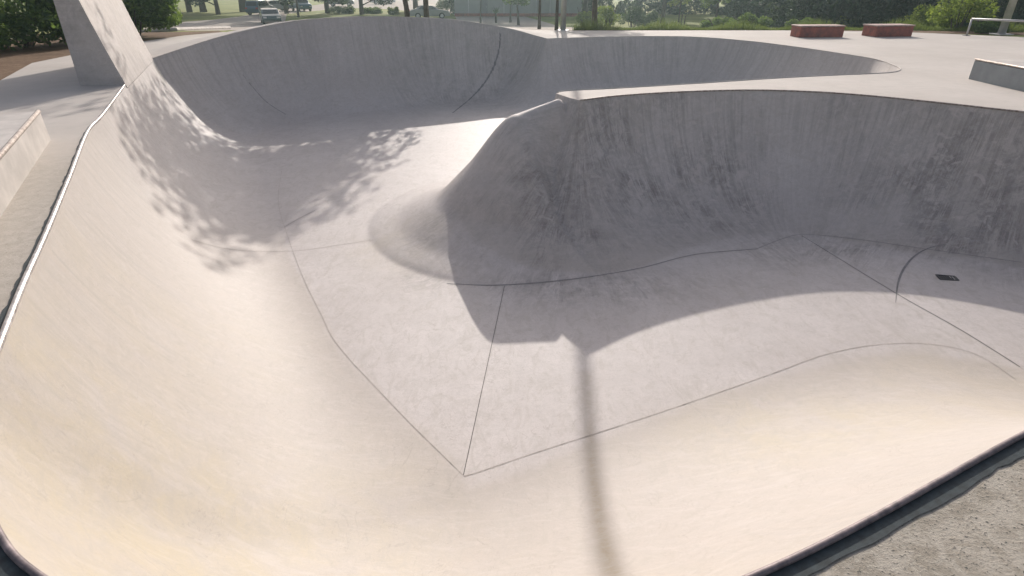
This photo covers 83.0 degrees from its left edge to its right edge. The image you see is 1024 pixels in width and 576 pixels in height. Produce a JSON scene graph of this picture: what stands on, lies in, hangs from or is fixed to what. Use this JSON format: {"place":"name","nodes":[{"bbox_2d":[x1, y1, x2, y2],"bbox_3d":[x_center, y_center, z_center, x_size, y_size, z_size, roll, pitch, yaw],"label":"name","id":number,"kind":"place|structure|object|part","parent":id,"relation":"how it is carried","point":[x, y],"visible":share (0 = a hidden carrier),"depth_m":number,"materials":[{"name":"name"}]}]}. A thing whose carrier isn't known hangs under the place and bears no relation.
{"place":"outdoors","nodes":[
{"label":"outdoors","id":0,"kind":"place"},
{"bbox_2d":[143,0,575,30],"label":"parking lot","id":1,"kind":"structure","parent":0,"point":[253,20],"depth_m":64.72,"materials":[{"name":"grey asphalt"}]},
{"bbox_2d":[137,26,231,31],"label":"kerb","id":2,"kind":"structure","parent":1,"relation":"on","point":[187,28],"depth_m":28.03,"materials":[{"name":"concrete"}]},
{"bbox_2d":[245,0,273,14],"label":"parked car","id":3,"kind":"object","parent":1,"relation":"on","point":[253,6],"visible":0.62,"depth_m":73.13,"materials":[{"name":"blue paint"}]},
{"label":"rear window","id":4,"kind":"part","parent":3,"relation":"part of","materials":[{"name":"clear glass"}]},
{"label":"side window","id":5,"kind":"part","parent":3,"relation":"part of","materials":[{"name":"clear glass"}]},
{"bbox_2d":[260,8,281,24],"bbox_3d":[-24.975,-28.086,59.740,1.816,1.425,4.650,-12,30,-21],"label":"parked car","id":6,"kind":"object","parent":1,"relation":"on","point":[269,14],"visible":0.97,"depth_m":58.36,"materials":[{"name":"white paint"}]},
{"bbox_2d":[266,0,291,10],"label":"parked car","id":7,"kind":"object","parent":1,"relation":"on","point":[274,3],"visible":0.27,"depth_m":83.57,"materials":[{"name":"grey paint"}]},
{"bbox_2d":[290,0,311,11],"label":"parked car","id":8,"kind":"object","parent":1,"relation":"on","point":[304,5],"visible":0.78,"depth_m":82.86,"materials":[{"name":"blue paint"}]},
{"bbox_2d":[328,0,354,6],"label":"parked car","id":9,"kind":"object","parent":1,"relation":"on","point":[350,2],"visible":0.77,"depth_m":99.10,"materials":[{"name":"grey paint"}]},
{"bbox_2d":[285,8,456,20],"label":"grass island","id":10,"kind":"structure","parent":1,"relation":"on","point":[310,15],"depth_m":73.21,"materials":[{"name":"green plant"}]},
{"bbox_2d":[295,0,299,16],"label":"tree","id":11,"kind":"object","parent":10,"relation":"on","point":[297,9],"visible":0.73,"depth_m":69.48,"materials":[{"name":"brown plant"}]},
{"bbox_2d":[328,5,355,13],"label":"bush","id":12,"kind":"object","parent":10,"relation":"on","point":[346,10],"visible":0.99,"depth_m":76.79,"materials":[{"name":"green plant"}]},
{"bbox_2d":[364,6,382,13],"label":"bush","id":13,"kind":"object","parent":10,"relation":"on","point":[373,10],"visible":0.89,"depth_m":76.98,"materials":[{"name":"green plant"}]},
{"bbox_2d":[387,7,399,14],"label":"bush","id":14,"kind":"object","parent":10,"relation":"on","point":[394,11],"visible":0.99,"depth_m":74.65,"materials":[{"name":"green plant"}]},
{"bbox_2d":[370,0,394,3],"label":"parked car","id":15,"kind":"object","parent":1,"relation":"on","point":[376,2],"visible":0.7,"depth_m":107.79,"materials":[{"name":"grey paint"}]},
{"bbox_2d":[409,5,449,17],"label":"parked car","id":16,"kind":"object","parent":1,"relation":"on","point":[433,11],"visible":0.89,"depth_m":66.91,"materials":[{"name":"grey paint"}]},
{"bbox_2d":[2,0,1023,36],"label":"ground","id":17,"kind":"structure","parent":0,"point":[229,8],"depth_m":72.09,"materials":[{"name":"green plant"}]},
{"bbox_2d":[0,31,220,79],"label":"mulch bed","id":18,"kind":"object","parent":17,"relation":"on","point":[13,61],"visible":0.33,"depth_m":18.52,"materials":[{"name":"brown soil"}]},
{"bbox_2d":[0,0,66,50],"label":"shrub","id":19,"kind":"object","parent":18,"relation":"on","point":[41,16],"visible":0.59,"depth_m":18.95,"materials":[{"name":"green plant"}]},
{"bbox_2d":[122,0,182,35],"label":"shrub","id":20,"kind":"object","parent":18,"relation":"on","point":[155,14],"visible":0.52,"depth_m":22.68,"materials":[{"name":"green plant"}]},
{"bbox_2d":[185,0,192,11],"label":"woodland tree","id":21,"kind":"object","parent":17,"relation":"on","point":[188,7],"visible":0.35,"depth_m":81.14,"materials":[{"name":"brown plant"}]},
{"bbox_2d":[184,0,220,14],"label":"woodland tree","id":22,"kind":"object","parent":17,"relation":"on","point":[217,8],"visible":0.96,"depth_m":74.12,"materials":[{"name":"green plant"}]},
{"bbox_2d":[198,0,206,11],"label":"tree","id":23,"kind":"object","parent":17,"relation":"on","point":[202,8],"visible":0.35,"depth_m":81.67,"materials":[{"name":"brown plant"}]},
{"bbox_2d":[238,0,246,11],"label":"tree","id":24,"kind":"object","parent":17,"relation":"on","point":[241,5],"visible":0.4,"depth_m":82.28,"materials":[{"name":"brown plant"}]},
{"bbox_2d":[277,0,294,13],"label":"woodland tree","id":25,"kind":"object","parent":17,"relation":"on","point":[284,3],"visible":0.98,"depth_m":76.39,"materials":[{"name":"green plant"}]},
{"bbox_2d":[314,0,348,12],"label":"woodland tree","id":26,"kind":"object","parent":17,"relation":"on","point":[326,3],"visible":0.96,"depth_m":77.68,"materials":[{"name":"green plant"}]},
{"bbox_2d":[358,0,392,14],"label":"woodland tree","id":27,"kind":"object","parent":17,"relation":"on","point":[361,8],"visible":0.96,"depth_m":74.78,"materials":[{"name":"green plant"}]},
{"bbox_2d":[402,0,409,16],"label":"tree","id":28,"kind":"object","parent":17,"relation":"on","point":[406,9],"visible":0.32,"depth_m":27.30,"materials":[{"name":"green plant"}]},
{"bbox_2d":[408,0,418,8],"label":"woodland tree","id":29,"kind":"object","parent":17,"relation":"on","point":[415,3],"visible":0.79,"depth_m":81.22,"materials":[{"name":"brown plant"}]},
{"bbox_2d":[423,0,428,17],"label":"tree","id":30,"kind":"object","parent":17,"relation":"on","point":[426,8],"visible":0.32,"depth_m":27.46,"materials":[{"name":"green plant"}]},
{"bbox_2d":[436,0,452,12],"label":"bush","id":31,"kind":"object","parent":17,"relation":"on","point":[445,4],"visible":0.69,"depth_m":79.28,"materials":[{"name":"green plant"}]},
{"bbox_2d":[492,7,501,22],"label":"spiky plant","id":32,"kind":"object","parent":17,"relation":"on","point":[496,11],"visible":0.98,"depth_m":60.74,"materials":[{"name":"green plant"}]},
{"bbox_2d":[502,0,513,21],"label":"tree","id":33,"kind":"object","parent":17,"relation":"on","point":[508,2],"visible":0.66,"depth_m":61.49,"materials":[{"name":"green plant"}]},
{"bbox_2d":[0,16,1023,575],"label":"skatepark deck","id":34,"kind":"structure","parent":17,"relation":"on","point":[976,528],"depth_m":10.31,"materials":[{"name":"concrete"}]},
{"bbox_2d":[0,109,49,216],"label":"ledge","id":35,"kind":"object","parent":34,"relation":"on","point":[24,139],"visible":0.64,"depth_m":6.81,"materials":[{"name":"concrete"}]},
{"bbox_2d":[53,0,153,87],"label":"extension wall","id":36,"kind":"structure","parent":34,"relation":"on","point":[105,43],"depth_m":12.42,"materials":[{"name":"concrete"}]},
{"bbox_2d":[0,16,1023,575],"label":"skate bowl","id":37,"kind":"object","parent":34,"relation":"in","point":[378,296],"visible":0.98,"depth_m":7.83,"materials":[{"name":"concrete"}]},
{"bbox_2d":[790,24,845,37],"bbox_3d":[12.216,-10.296,23.165,1.845,0.430,0.800,-2,28,-3],"label":"grind box","id":38,"kind":"object","parent":34,"relation":"on","point":[814,30],"visible":1,"depth_m":22.85,"materials":[{"name":"red brick"}]},
{"bbox_2d":[862,24,915,36],"bbox_3d":[15.225,-10.450,23.455,1.689,0.430,0.850,-4,28,-8],"label":"grind box","id":39,"kind":"object","parent":34,"relation":"on","point":[888,30],"visible":1,"depth_m":23.14,"materials":[{"name":"red paint"}]},
{"bbox_2d":[962,18,1023,35],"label":"handrail","id":40,"kind":"object","parent":34,"relation":"on","point":[986,19],"visible":1,"depth_m":22.99,"materials":[{"name":"metal"}]},
{"bbox_2d":[968,58,1023,91],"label":"ledge","id":41,"kind":"object","parent":34,"relation":"on","point":[1007,73],"visible":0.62,"depth_m":12.47,"materials":[{"name":"grey concrete"}]},
{"bbox_2d":[505,0,529,24],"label":"tree","id":42,"kind":"object","parent":17,"relation":"on","point":[521,2],"visible":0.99,"depth_m":57.21,"materials":[{"name":"green plant"}]},
{"bbox_2d":[454,0,581,16],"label":"park building","id":43,"kind":"structure","parent":17,"relation":"on","point":[472,8],"depth_m":71.60,"materials":[{"name":"grey metal"}]},
{"bbox_2d":[479,0,487,12],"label":"door","id":44,"kind":"structure","parent":43,"relation":"in","point":[484,3],"depth_m":71.42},
{"bbox_2d":[537,0,540,28],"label":"tree","id":45,"kind":"object","parent":17,"relation":"on","point":[539,17],"visible":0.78,"depth_m":34.28,"materials":[{"name":"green plant"}]},
{"bbox_2d":[554,0,558,29],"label":"tree","id":46,"kind":"object","parent":17,"relation":"on","point":[556,15],"visible":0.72,"depth_m":26.87,"materials":[{"name":"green plant"}]},
{"bbox_2d":[557,0,568,30],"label":"lamp post","id":47,"kind":"object","parent":17,"relation":"on","point":[563,15],"visible":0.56,"depth_m":26.14,"materials":[{"name":"grey metal"}]},
{"bbox_2d":[574,7,591,23],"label":"bush","id":48,"kind":"object","parent":17,"relation":"on","point":[580,17],"visible":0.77,"depth_m":55.58,"materials":[{"name":"green plant"}]},
{"bbox_2d":[582,0,589,12],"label":"woodland tree","id":49,"kind":"object","parent":17,"relation":"on","point":[585,4],"visible":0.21,"depth_m":73.81,"materials":[{"name":"brown plant"}]},
{"bbox_2d":[591,0,597,26],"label":"tree","id":50,"kind":"object","parent":17,"relation":"on","point":[595,9],"visible":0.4,"depth_m":31.23,"materials":[{"name":"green plant"}]},
{"bbox_2d":[597,2,620,25],"bbox_3d":[7.766,-22.266,47.299,1.877,2.030,2.626,-3,28,-5],"label":"bush","id":51,"kind":"object","parent":17,"relation":"on","point":[609,14],"visible":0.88,"depth_m":46.96,"materials":[{"name":"green plant"}]},
{"bbox_2d":[616,4,646,26],"bbox_3d":[11.358,-25.410,54.176,3.272,2.034,2.454,-10,29,-18],"label":"bush","id":52,"kind":"object","parent":17,"relation":"on","point":[634,15],"visible":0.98,"depth_m":53.70,"materials":[{"name":"green plant"}]},
{"bbox_2d":[639,10,660,25],"bbox_3d":[13.135,-26.302,56.532,2.792,1.561,1.676,13,31,23],"label":"bush","id":53,"kind":"object","parent":17,"relation":"on","point":[652,15],"visible":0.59,"depth_m":56.17,"materials":[{"name":"green plant"}]},
{"bbox_2d":[660,0,666,23],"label":"tree","id":54,"kind":"object","parent":17,"relation":"on","point":[663,13],"visible":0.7,"depth_m":59.78,"materials":[{"name":"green plant"}]},
{"bbox_2d":[667,0,689,21],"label":"tree","id":55,"kind":"object","parent":17,"relation":"on","point":[677,2],"visible":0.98,"depth_m":61.15,"materials":[{"name":"green plant"}]},
{"bbox_2d":[698,0,731,16],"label":"tree","id":56,"kind":"object","parent":17,"relation":"on","point":[713,2],"visible":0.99,"depth_m":55.33,"materials":[{"name":"green plant"}]},
{"bbox_2d":[700,16,734,27],"bbox_3d":[15.150,-19.395,42.408,2.384,1.021,2.042,-23,36,-37],"label":"bush","id":57,"kind":"object","parent":17,"relation":"on","point":[709,23],"visible":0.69,"depth_m":42.08,"materials":[{"name":"green plant"}]},
{"bbox_2d":[449,0,1023,28],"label":"undergrowth","id":58,"kind":"object","parent":17,"relation":"on","point":[780,13],"visible":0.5,"depth_m":39.10,"materials":[{"name":"green plant"}]},
{"bbox_2d":[725,12,772,27],"bbox_3d":[15.584,-17.466,37.919,2.882,1.217,1.944,16,32,27],"label":"bush","id":59,"kind":"object","parent":17,"relation":"on","point":[764,21],"visible":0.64,"depth_m":37.61,"materials":[{"name":"green plant"}]},
{"bbox_2d":[569,30,1023,34],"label":"mulch strip","id":60,"kind":"object","parent":17,"relation":"on","point":[972,32],"visible":0.34,"depth_m":26.10,"materials":[{"name":"brown soil"}]},
{"bbox_2d":[572,16,1023,31],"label":"tall grass","id":61,"kind":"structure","parent":17,"relation":"on","point":[652,26],"depth_m":28.10,"materials":[{"name":"green plant"}]},
{"bbox_2d":[784,17,820,26],"bbox_3d":[19.099,-17.403,38.117,2.746,0.831,1.567,-18,33,-31],"label":"bush","id":62,"kind":"object","parent":17,"relation":"on","point":[792,21],"visible":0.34,"depth_m":37.70,"materials":[{"name":"green plant"}]},
{"bbox_2d":[903,4,959,28],"bbox_3d":[22.645,-14.665,31.481,2.941,1.568,2.346,-10,30,-18],"label":"bush","id":63,"kind":"object","parent":17,"relation":"on","point":[921,14],"visible":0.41,"depth_m":31.08,"materials":[{"name":"green plant"}]},
{"bbox_2d":[925,0,998,27],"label":"bush","id":64,"kind":"object","parent":17,"relation":"on","point":[969,8],"visible":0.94,"depth_m":26.64,"materials":[{"name":"green plant"}]},
{"bbox_2d":[972,16,1009,32],"bbox_3d":[21.033,-11.513,25.452,2.076,0.786,1.541,-19,33,-31],"label":"bush","id":65,"kind":"object","parent":17,"relation":"on","point":[979,26],"visible":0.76,"depth_m":24.98,"materials":[{"name":"green plant"}]},
{"bbox_2d":[989,0,1017,34],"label":"lamp post","id":66,"kind":"object","parent":17,"relation":"on","point":[1008,14],"visible":1,"depth_m":23.86,"materials":[{"name":"grey metal"}]}
]}

